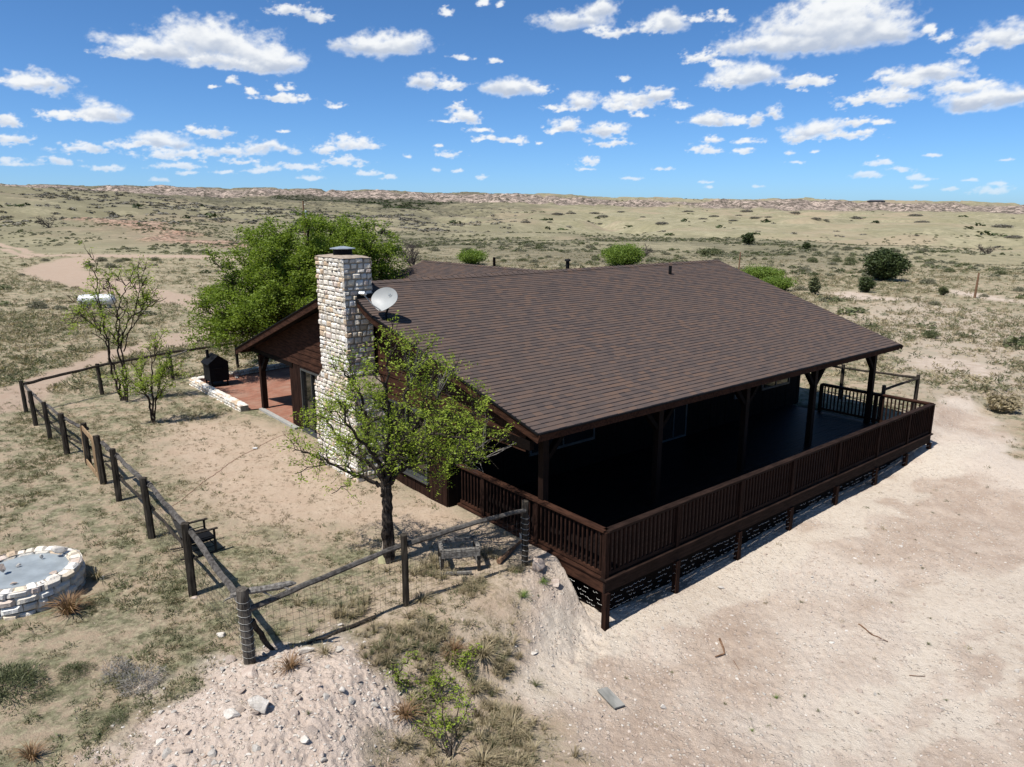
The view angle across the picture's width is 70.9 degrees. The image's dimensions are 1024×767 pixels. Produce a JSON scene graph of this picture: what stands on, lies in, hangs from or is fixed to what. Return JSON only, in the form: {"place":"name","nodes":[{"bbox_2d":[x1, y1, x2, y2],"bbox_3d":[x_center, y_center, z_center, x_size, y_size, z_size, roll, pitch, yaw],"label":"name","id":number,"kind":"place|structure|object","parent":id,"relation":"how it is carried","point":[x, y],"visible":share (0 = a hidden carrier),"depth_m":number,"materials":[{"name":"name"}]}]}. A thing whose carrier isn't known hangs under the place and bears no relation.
{"place":"outdoors","nodes":[
{"label":"outdoors","id":0,"kind":"place"},
{"bbox_2d":[280,545,588,766],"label":"dry grass","id":1,"kind":"structure","parent":0,"point":[408,741],"depth_m":11.11,"materials":[{"name":"plant"}]},
{"bbox_2d":[0,183,1023,766],"bbox_3d":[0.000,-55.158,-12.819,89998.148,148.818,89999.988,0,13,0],"label":"ground","id":2,"kind":"structure","parent":0,"point":[970,441],"depth_m":14.71,"materials":[{"name":"soil"}]},
{"bbox_2d":[3,737,51,766],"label":"grass clump","id":3,"kind":"object","parent":2,"relation":"on","point":[30,755],"visible":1,"depth_m":8.92,"materials":[{"name":"plant"}]},
{"bbox_2d":[0,658,56,708],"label":"grass clump","id":4,"kind":"object","parent":2,"relation":"on","point":[16,674],"visible":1,"depth_m":10.28,"materials":[{"name":"plant"}]},
{"bbox_2d":[25,299,50,308],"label":"sagebrush","id":5,"kind":"object","parent":2,"relation":"on","point":[35,304],"visible":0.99,"depth_m":53.43,"materials":[{"name":"green plant"}]},
{"bbox_2d":[0,546,86,620],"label":"fire ring","id":6,"kind":"object","parent":2,"relation":"on","point":[20,598],"visible":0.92,"depth_m":12.70,"materials":[{"name":"stone"}]},
{"bbox_2d":[0,563,5,572],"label":"rock","id":7,"kind":"object","parent":6,"relation":"on","point":[2,568],"visible":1,"depth_m":12.73,"materials":[{"name":"grey stone"}]},
{"bbox_2d":[51,545,67,553],"bbox_3d":[-8.438,3.087,13.407,0.263,0.165,0.109,-9,16,-34],"label":"rock","id":8,"kind":"object","parent":6,"relation":"on","point":[58,549],"visible":1,"depth_m":13.37,"materials":[{"name":"stone"}]},
{"bbox_2d":[25,688,63,705],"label":"grass clump","id":9,"kind":"object","parent":2,"relation":"on","point":[47,693],"visible":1,"depth_m":10.08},
{"bbox_2d":[34,215,57,227],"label":"bare tree","id":10,"kind":"object","parent":2,"relation":"on","point":[43,223],"visible":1,"depth_m":218.60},
{"bbox_2d":[50,305,68,309],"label":"sagebrush","id":11,"kind":"object","parent":2,"relation":"on","point":[56,307],"visible":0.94,"depth_m":53.03,"materials":[{"name":"green plant"}]},
{"bbox_2d":[35,589,97,620],"bbox_3d":[-7.551,3.752,12.228,1.003,0.392,0.926,0,13,0],"label":"grass clump","id":12,"kind":"object","parent":2,"relation":"on","point":[68,606],"visible":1,"depth_m":12.25,"materials":[{"name":"plant"}]},
{"bbox_2d":[55,660,99,686],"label":"grass clump","id":13,"kind":"object","parent":2,"relation":"on","point":[70,665],"visible":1,"depth_m":10.62,"materials":[{"name":"plant"}]},
{"bbox_2d":[77,294,115,307],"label":"propane tank","id":14,"kind":"object","parent":2,"relation":"on","point":[110,301],"visible":0.49,"depth_m":53.23,"materials":[{"name":"metal"}]},
{"bbox_2d":[81,564,116,580],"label":"grass clump","id":15,"kind":"object","parent":2,"relation":"on","point":[94,575],"visible":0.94,"depth_m":13.41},
{"bbox_2d":[95,257,107,261],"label":"sagebrush","id":16,"kind":"object","parent":2,"relation":"on","point":[99,259],"visible":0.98,"depth_m":104.68,"materials":[{"name":"green plant"}]},
{"bbox_2d":[103,262,115,267],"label":"sagebrush","id":17,"kind":"object","parent":2,"relation":"on","point":[107,265],"visible":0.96,"depth_m":94.23,"materials":[{"name":"green plant"}]},
{"bbox_2d":[61,240,165,400],"bbox_3d":[-14.069,-2.145,25.374,4.159,5.777,2.237,0,13,0],"label":"locust tree","id":18,"kind":"object","parent":2,"relation":"on","point":[145,296],"visible":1,"depth_m":25.31,"materials":[{"name":"green plant"}]},
{"bbox_2d":[97,707,129,735],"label":"grass clump","id":19,"kind":"object","parent":2,"relation":"on","point":[111,718],"visible":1,"depth_m":9.49,"materials":[{"name":"plant"}]},
{"bbox_2d":[98,656,139,684],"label":"grass clump","id":20,"kind":"object","parent":2,"relation":"on","point":[125,663],"visible":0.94,"depth_m":10.62,"materials":[{"name":"plant"}]},
{"bbox_2d":[22,340,243,394],"bbox_3d":[-13.571,-0.815,30.251,0.772,1.352,13.068,7,15,28],"label":"fence","id":21,"kind":"object","parent":2,"relation":"on","point":[97,366],"visible":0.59,"depth_m":27.31,"materials":[{"name":"wood"}]},
{"bbox_2d":[19,380,250,647],"bbox_3d":[-10.231,2.004,17.805,0.577,1.504,19.519,-11,17,-41],"label":"fence","id":22,"kind":"object","parent":2,"relation":"on","point":[188,531],"visible":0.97,"depth_m":15.61,"materials":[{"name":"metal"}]},
{"bbox_2d":[80,426,99,480],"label":"gate","id":23,"kind":"structure","parent":22,"relation":"attached to","point":[89,464],"depth_m":18.59,"materials":[{"name":"brown wood"}]},
{"bbox_2d":[116,664,167,697],"bbox_3d":[-5.343,4.224,10.323,0.654,0.283,0.800,0,13,0],"label":"grass clump","id":24,"kind":"object","parent":2,"relation":"on","point":[141,679],"visible":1,"depth_m":10.28,"materials":[{"name":"plant"}]},
{"bbox_2d":[101,328,193,422],"bbox_3d":[-11.634,-0.213,23.006,2.228,3.142,1.831,5,14,22],"label":"locust tree","id":25,"kind":"object","parent":2,"relation":"on","point":[158,377],"visible":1,"depth_m":23.12,"materials":[{"name":"green plant"}]},
{"bbox_2d":[156,738,165,746],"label":"rock","id":26,"kind":"object","parent":2,"relation":"on","point":[159,741],"visible":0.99,"depth_m":8.96,"materials":[{"name":"stone"}]},
{"bbox_2d":[162,747,171,758],"bbox_3d":[-4.217,4.532,8.808,0.110,0.101,0.168,-3,13,-11],"label":"stone","id":27,"kind":"object","parent":2,"relation":"on","point":[167,751],"visible":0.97,"depth_m":8.77,"materials":[{"name":"stone"}]},
{"bbox_2d":[182,748,191,753],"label":"stone","id":28,"kind":"object","parent":2,"relation":"on","point":[187,750],"visible":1,"depth_m":8.73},
{"bbox_2d":[169,512,224,560],"bbox_3d":[-6.360,2.963,14.466,0.889,0.867,0.660,-11,17,-40],"label":"rocking chair","id":29,"kind":"object","parent":2,"relation":"on","point":[204,534],"visible":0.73,"depth_m":14.43,"materials":[{"name":"black wood"}]},
{"bbox_2d":[207,748,216,756],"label":"stone","id":30,"kind":"object","parent":2,"relation":"on","point":[211,753],"visible":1,"depth_m":8.74,"materials":[{"name":"stone"}]},
{"bbox_2d":[174,435,281,504],"bbox_3d":[-7.627,2.197,19.678,0.327,0.034,5.946,2,13,9],"label":"cord","id":31,"kind":"object","parent":2,"relation":"on","point":[220,470],"visible":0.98,"depth_m":19.10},
{"bbox_2d":[225,655,235,663],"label":"stone","id":32,"kind":"object","parent":2,"relation":"on","point":[229,659],"visible":1,"depth_m":10.79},
{"bbox_2d":[223,708,239,719],"bbox_3d":[-3.651,4.275,9.325,0.261,0.124,0.142,0,13,-1],"label":"rock","id":33,"kind":"object","parent":2,"relation":"on","point":[229,713],"visible":1,"depth_m":9.29,"materials":[{"name":"stone"}]},
{"bbox_2d":[189,363,298,429],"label":"patio","id":34,"kind":"structure","parent":2,"relation":"on","point":[242,393],"depth_m":27.64,"materials":[{"name":"red brick"}]},
{"bbox_2d":[201,349,229,385],"bbox_3d":[-11.780,-0.634,28.582,0.880,1.440,0.910,-10,17,-38],"label":"smoker","id":35,"kind":"object","parent":34,"relation":"on","point":[216,369],"visible":0.92,"depth_m":28.34,"materials":[{"name":"black metal"}]},
{"bbox_2d":[241,665,257,678],"bbox_3d":[-3.772,4.156,10.315,0.261,0.118,0.185,12,17,41],"label":"rock","id":36,"kind":"object","parent":2,"relation":"on","point":[250,671],"visible":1,"depth_m":10.31,"materials":[{"name":"beige stone"}]},
{"bbox_2d":[252,744,260,751],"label":"stone","id":37,"kind":"object","parent":2,"relation":"on","point":[255,747],"visible":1,"depth_m":8.79,"materials":[{"name":"stone"}]},
{"bbox_2d":[247,695,268,713],"bbox_3d":[-3.288,4.251,9.430,0.215,0.306,0.263,8,15,31],"label":"rock","id":38,"kind":"object","parent":2,"relation":"on","point":[260,704],"visible":0.96,"depth_m":9.36,"materials":[{"name":"stone"}]},
{"bbox_2d":[223,581,295,601],"bbox_3d":[-3.725,3.077,10.605,1.046,0.214,0.167,-3,14,-14],"label":"driftwood","id":39,"kind":"object","parent":2,"relation":"on","point":[265,589],"visible":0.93,"depth_m":10.61,"materials":[{"name":"wood"}]},
{"bbox_2d":[58,390,514,663],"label":"grass","id":40,"kind":"object","parent":2,"relation":"on","point":[283,606],"depth_m":16.53,"materials":[{"name":"plant"}]},
{"bbox_2d":[269,646,311,676],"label":"grass clump","id":41,"kind":"object","parent":2,"relation":"on","point":[289,666],"visible":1,"depth_m":10.45,"materials":[{"name":"plant"}]},
{"bbox_2d":[288,709,298,717],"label":"stone","id":42,"kind":"object","parent":2,"relation":"on","point":[293,712],"visible":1,"depth_m":9.34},
{"bbox_2d":[176,207,411,362],"bbox_3d":[-9.104,-3.811,30.426,9.806,7.086,7.195,0,13,0],"label":"shade tree","id":43,"kind":"object","parent":2,"relation":"on","point":[284,281],"visible":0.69,"depth_m":29.54,"materials":[{"name":"green plant"}]},
{"bbox_2d":[300,735,309,742],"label":"rock","id":44,"kind":"object","parent":2,"relation":"on","point":[304,739],"visible":1,"depth_m":8.93,"materials":[{"name":"stone"}]},
{"bbox_2d":[298,646,314,653],"bbox_3d":[-3.146,4.075,10.982,0.260,0.079,0.077,-5,14,-22],"label":"rock","id":45,"kind":"object","parent":2,"relation":"on","point":[306,649],"visible":0.87,"depth_m":10.96,"materials":[{"name":"stone"}]},
{"bbox_2d":[306,725,317,735],"bbox_3d":[-2.530,4.403,9.118,0.182,0.094,0.133,10,20,30],"label":"stone","id":46,"kind":"object","parent":2,"relation":"on","point":[312,730],"visible":1,"depth_m":9.09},
{"bbox_2d":[304,640,335,659],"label":"grass clump","id":47,"kind":"object","parent":2,"relation":"on","point":[324,652],"visible":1,"depth_m":10.87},
{"bbox_2d":[235,499,528,664],"bbox_3d":[-1.885,3.302,12.272,5.498,1.466,0.324,-10,17,-37],"label":"fence","id":48,"kind":"object","parent":2,"relation":"on","point":[248,625],"visible":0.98,"depth_m":11.81,"materials":[{"name":"metal"}]},
{"bbox_2d":[378,541,385,563],"bbox_3d":[-2.521,2.981,13.953,0.180,1.053,0.186,0,13,0],"label":"shovel","id":49,"kind":"object","parent":2,"relation":"on","point":[381,559],"visible":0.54,"depth_m":13.98,"materials":[{"name":"yellow plastic"}]},
{"bbox_2d":[267,310,518,563],"bbox_3d":[-2.188,1.186,13.266,4.717,5.071,3.152,0,13,0],"label":"mesquite tree","id":50,"kind":"object","parent":2,"relation":"on","point":[388,472],"visible":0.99,"depth_m":13.31,"materials":[{"name":"green plant"}]},
{"bbox_2d":[384,650,423,699],"bbox_3d":[-1.565,4.395,10.628,0.430,0.741,0.779,8,15,31],"label":"seedling","id":51,"kind":"object","parent":2,"relation":"on","point":[396,677],"visible":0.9,"depth_m":10.61,"materials":[{"name":"green plant"}]},
{"bbox_2d":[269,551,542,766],"bbox_3d":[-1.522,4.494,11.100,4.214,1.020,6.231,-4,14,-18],"label":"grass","id":52,"kind":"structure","parent":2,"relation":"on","point":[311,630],"depth_m":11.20,"materials":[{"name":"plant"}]},
{"bbox_2d":[390,697,425,723],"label":"grass clump","id":53,"kind":"object","parent":2,"relation":"on","point":[404,712],"visible":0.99,"depth_m":10.10,"materials":[{"name":"plant"}]},
{"bbox_2d":[398,241,421,266],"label":"bare tree","id":54,"kind":"object","parent":2,"relation":"on","point":[412,260],"visible":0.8,"depth_m":93.39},
{"bbox_2d":[402,588,439,605],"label":"grass clump","id":55,"kind":"object","parent":2,"relation":"on","point":[420,598],"visible":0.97,"depth_m":12.66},
{"bbox_2d":[410,663,467,706],"bbox_3d":[-1.135,4.498,10.726,1.060,0.480,0.665,-5,14,-20],"label":"seedling","id":56,"kind":"object","parent":2,"relation":"on","point":[434,683],"visible":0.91,"depth_m":10.74,"materials":[{"name":"green plant"}]},
{"bbox_2d":[407,678,475,759],"bbox_3d":[-0.825,4.613,10.084,1.156,0.780,0.996,-11,17,-39],"label":"seedling","id":57,"kind":"object","parent":2,"relation":"on","point":[446,726],"visible":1,"depth_m":9.89,"materials":[{"name":"green plant"}]},
{"bbox_2d":[437,635,471,661],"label":"grass clump","id":58,"kind":"object","parent":2,"relation":"on","point":[454,647],"visible":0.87,"depth_m":11.59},
{"bbox_2d":[437,535,480,574],"bbox_3d":[-1.025,3.330,13.820,0.801,0.488,0.707,-3,13,-12],"label":"wooden stand","id":59,"kind":"object","parent":2,"relation":"on","point":[466,552],"visible":0.88,"depth_m":13.62,"materials":[{"name":"wood"}]},
{"bbox_2d":[442,643,483,676],"bbox_3d":[-0.718,4.372,11.380,0.717,0.374,0.568,-6,14,-25],"label":"seedling","id":60,"kind":"object","parent":2,"relation":"on","point":[466,658],"visible":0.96,"depth_m":11.35,"materials":[{"name":"green plant"}]},
{"bbox_2d":[455,249,488,264],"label":"shrub","id":61,"kind":"object","parent":2,"relation":"on","point":[468,256],"visible":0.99,"depth_m":103.25,"materials":[{"name":"green plant"}]},
{"bbox_2d":[460,635,509,667],"bbox_3d":[-0.488,4.353,11.696,0.917,0.260,1.018,0,13,0],"label":"grass clump","id":62,"kind":"object","parent":2,"relation":"on","point":[483,653],"visible":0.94,"depth_m":11.72,"materials":[{"name":"plant"}]},
{"bbox_2d":[458,739,515,766],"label":"grass clump","id":63,"kind":"object","parent":2,"relation":"on","point":[478,757],"visible":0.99,"depth_m":9.72,"materials":[{"name":"plant"}]},
{"bbox_2d":[0,184,1007,236],"bbox_3d":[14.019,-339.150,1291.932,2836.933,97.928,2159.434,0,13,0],"label":"junipers","id":64,"kind":"object","parent":2,"relation":"on","point":[455,222],"visible":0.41,"depth_m":524.54,"materials":[{"name":"plant"}]},
{"bbox_2d":[0,183,1013,247],"bbox_3d":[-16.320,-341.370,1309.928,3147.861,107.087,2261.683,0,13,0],"label":"scrub","id":65,"kind":"object","parent":2,"relation":"on","point":[212,207],"visible":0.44,"depth_m":407.46,"materials":[{"name":"plant"}]},
{"bbox_2d":[496,540,521,563],"bbox_3d":[-0.030,3.354,14.425,0.110,0.095,1.052,6,14,25],"label":"log","id":66,"kind":"object","parent":2,"relation":"on","point":[510,550],"visible":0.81,"depth_m":14.29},
{"bbox_2d":[0,217,1022,323],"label":"sagebrush","id":67,"kind":"object","parent":2,"relation":"on","point":[822,299],"visible":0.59,"depth_m":166.12,"materials":[{"name":"green plant"}]},
{"bbox_2d":[0,247,1023,406],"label":"dry grass","id":68,"kind":"structure","parent":2,"relation":"on","point":[81,356],"depth_m":44.43,"materials":[{"name":"plant"}]},
{"bbox_2d":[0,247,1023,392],"bbox_3d":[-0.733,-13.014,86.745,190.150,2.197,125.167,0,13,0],"label":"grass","id":69,"kind":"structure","parent":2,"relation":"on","point":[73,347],"depth_m":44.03,"materials":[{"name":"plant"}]},
{"bbox_2d":[0,217,1023,349],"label":"scrub","id":70,"kind":"object","parent":2,"relation":"on","point":[1014,339],"visible":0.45,"depth_m":155.46,"materials":[{"name":"plant"}]},
{"bbox_2d":[486,705,537,740],"bbox_3d":[-0.016,4.983,10.556,0.825,0.189,0.850,0,13,0],"label":"grass clump","id":71,"kind":"object","parent":2,"relation":"on","point":[513,719],"visible":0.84,"depth_m":10.60,"materials":[{"name":"plant"}]},
{"bbox_2d":[516,587,532,598],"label":"grass clump","id":72,"kind":"object","parent":2,"relation":"on","point":[523,594],"visible":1,"depth_m":13.10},
{"bbox_2d":[531,558,544,571],"bbox_3d":[0.498,3.510,13.834,0.263,0.276,0.224,4,14,17],"label":"rock","id":73,"kind":"object","parent":2,"relation":"on","point":[538,564],"visible":1,"depth_m":13.79,"materials":[{"name":"grey stone"}]},
{"bbox_2d":[550,578,559,586],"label":"rock","id":74,"kind":"object","parent":2,"relation":"on","point":[555,582],"visible":1,"depth_m":13.63,"materials":[{"name":"beige stone"}]},
{"bbox_2d":[132,492,978,766],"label":"weeds","id":75,"kind":"object","parent":2,"relation":"on","point":[800,601],"visible":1,"depth_m":12.29,"materials":[{"name":"green plant"}]},
{"bbox_2d":[234,246,935,630],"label":"house","id":76,"kind":"structure","parent":2,"relation":"on","point":[664,430],"depth_m":18.27,"materials":[{"name":"brown wood"}]},
{"bbox_2d":[300,368,318,438],"bbox_3d":[-6.081,0.639,21.932,0.140,2.030,1.580,-10,17,-38],"label":"window","id":77,"kind":"structure","parent":76,"relation":"in","point":[308,378],"depth_m":22.24,"materials":[{"name":"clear glass"}]},
{"bbox_2d":[358,287,397,320],"bbox_3d":[-3.081,-1.840,16.719,0.889,0.767,0.520,0,13,0],"label":"satellite dish","id":78,"kind":"object","parent":76,"relation":"on","point":[384,298],"visible":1,"depth_m":16.78,"materials":[{"name":"white metal"}]},
{"bbox_2d":[386,399,429,484],"bbox_3d":[-2.593,1.385,17.727,0.141,1.780,1.960,-10,17,-38],"label":"window","id":79,"kind":"structure","parent":76,"relation":"in","point":[416,476],"depth_m":17.60,"materials":[{"name":"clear glass"}]},
{"bbox_2d":[528,428,594,455],"bbox_3d":[1.328,1.019,18.594,2.320,1.320,0.050,-10,17,-38],"label":"window","id":80,"kind":"structure","parent":76,"relation":"in","point":[579,437],"depth_m":18.94,"materials":[{"name":"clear glass"}]},
{"bbox_2d":[662,404,687,442],"bbox_3d":[4.851,0.682,21.480,1.220,2.070,0.050,-10,17,-38],"label":"window","id":81,"kind":"structure","parent":76,"relation":"in","point":[675,427],"depth_m":21.68,"materials":[{"name":"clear glass"}]},
{"bbox_2d":[761,378,789,390],"bbox_3d":[9.148,-0.478,24.818,1.720,1.220,0.051,-10,17,-38],"label":"window","id":82,"kind":"structure","parent":76,"relation":"in","point":[785,381],"depth_m":24.89,"materials":[{"name":"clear glass"}]},
{"bbox_2d":[597,687,624,708],"bbox_3d":[1.571,4.995,11.422,0.200,0.022,0.480,-4,15,-28],"label":"board","id":83,"kind":"object","parent":2,"relation":"on","point":[610,697],"visible":1,"depth_m":11.40,"materials":[{"name":"wood"}]},
{"bbox_2d":[597,240,647,265],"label":"shrub","id":84,"kind":"object","parent":2,"relation":"on","point":[630,254],"visible":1,"depth_m":98.97,"materials":[{"name":"green plant"}]},
{"bbox_2d":[643,243,654,256],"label":"bare tree","id":85,"kind":"object","parent":2,"relation":"on","point":[647,250],"visible":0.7,"depth_m":127.82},
{"bbox_2d":[697,246,723,255],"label":"shrub","id":86,"kind":"object","parent":2,"relation":"on","point":[712,251],"visible":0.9,"depth_m":143.08,"materials":[{"name":"green plant"}]},
{"bbox_2d":[715,638,724,656],"bbox_3d":[3.765,4.762,12.921,0.164,0.048,0.592,5,14,21],"label":"stick","id":87,"kind":"object","parent":2,"relation":"on","point":[721,643],"visible":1,"depth_m":12.88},
{"bbox_2d":[740,232,755,244],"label":"juniper","id":88,"kind":"object","parent":2,"relation":"on","point":[747,238],"visible":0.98,"depth_m":176.50,"materials":[{"name":"green plant"}]},
{"bbox_2d":[741,264,786,279],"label":"shrub","id":89,"kind":"object","parent":2,"relation":"on","point":[761,272],"visible":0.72,"depth_m":74.08,"materials":[{"name":"green plant"}]},
{"bbox_2d":[759,274,798,289],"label":"shrub","id":90,"kind":"object","parent":2,"relation":"on","point":[782,283],"visible":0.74,"depth_m":64.58,"materials":[{"name":"green plant"}]},
{"bbox_2d":[791,285,808,290],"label":"sagebrush","id":91,"kind":"object","parent":2,"relation":"on","point":[801,287],"visible":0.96,"depth_m":65.67,"materials":[{"name":"green plant"}]},
{"bbox_2d":[801,242,811,248],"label":"juniper","id":92,"kind":"object","parent":2,"relation":"on","point":[805,245],"visible":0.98,"depth_m":158.50,"materials":[{"name":"green plant"}]},
{"bbox_2d":[808,277,821,294],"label":"juniper","id":93,"kind":"object","parent":2,"relation":"on","point":[814,285],"visible":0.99,"depth_m":62.02,"materials":[{"name":"green plant"}]},
{"bbox_2d":[841,245,852,250],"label":"sagebrush","id":94,"kind":"object","parent":2,"relation":"on","point":[846,248],"visible":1,"depth_m":144.82,"materials":[{"name":"green plant"}]},
{"bbox_2d":[857,274,876,291],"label":"juniper","id":95,"kind":"object","parent":2,"relation":"on","point":[866,284],"visible":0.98,"depth_m":64.08,"materials":[{"name":"green plant"}]},
{"bbox_2d":[833,364,919,422],"bbox_3d":[11.031,0.047,26.622,2.440,1.539,6.640,-10,17,-38],"label":"fence","id":96,"kind":"object","parent":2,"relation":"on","point":[885,388],"visible":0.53,"depth_m":24.84,"materials":[{"name":"wood"}]},
{"bbox_2d":[858,247,912,280],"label":"juniper","id":97,"kind":"object","parent":2,"relation":"on","point":[885,264],"visible":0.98,"depth_m":74.39,"materials":[{"name":"green plant"}]},
{"bbox_2d":[918,278,937,283],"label":"sagebrush","id":98,"kind":"object","parent":2,"relation":"on","point":[931,280],"visible":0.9,"depth_m":72.24,"materials":[{"name":"green plant"}]},
{"bbox_2d":[920,328,940,337],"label":"shrub","id":99,"kind":"object","parent":2,"relation":"on","point":[931,334],"visible":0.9,"depth_m":39.96,"materials":[{"name":"green plant"}]},
{"bbox_2d":[938,286,948,294],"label":"shrub","id":100,"kind":"object","parent":2,"relation":"on","point":[943,290],"visible":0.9,"depth_m":60.83,"materials":[{"name":"green plant"}]},
{"bbox_2d":[973,273,979,297],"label":"wooden pole","id":101,"kind":"object","parent":2,"relation":"on","point":[976,286],"visible":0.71,"depth_m":59.20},
{"bbox_2d":[975,244,999,253],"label":"bare tree","id":102,"kind":"object","parent":2,"relation":"on","point":[983,248],"visible":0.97,"depth_m":143.81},
{"bbox_2d":[983,391,1022,412],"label":"shrub","id":103,"kind":"object","parent":2,"relation":"on","point":[1001,403],"visible":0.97,"depth_m":26.02,"materials":[{"name":"beige plant"}]},
{"bbox_2d":[993,224,1013,227],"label":"mesquite thicket","id":104,"kind":"object","parent":2,"relation":"on","point":[1002,225],"visible":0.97,"depth_m":346.05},
{"bbox_2d":[1012,286,1023,291],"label":"sagebrush","id":105,"kind":"object","parent":2,"relation":"on","point":[1019,289],"visible":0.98,"depth_m":65.44,"materials":[{"name":"green plant"}]},
{"bbox_2d":[0,0,1023,189],"bbox_3d":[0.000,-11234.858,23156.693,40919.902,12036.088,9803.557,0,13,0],"label":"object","id":106,"kind":"structure","parent":0,"point":[825,25],"depth_m":25727.09,"materials":[{"name":"white"}]},
{"bbox_2d":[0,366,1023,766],"bbox_3d":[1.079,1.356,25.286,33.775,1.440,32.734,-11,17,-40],"label":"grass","id":107,"kind":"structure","parent":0,"point":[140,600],"depth_m":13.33,"materials":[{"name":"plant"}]},
{"bbox_2d":[0,365,1023,766],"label":"dry grass","id":108,"kind":"structure","parent":0,"point":[148,607],"depth_m":13.65,"materials":[{"name":"plant"}]},
{"bbox_2d":[42,448,1023,766],"bbox_3d":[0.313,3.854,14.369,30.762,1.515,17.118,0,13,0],"label":"gravel","id":109,"kind":"structure","parent":0,"point":[650,664],"depth_m":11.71,"materials":[{"name":"gravel"}]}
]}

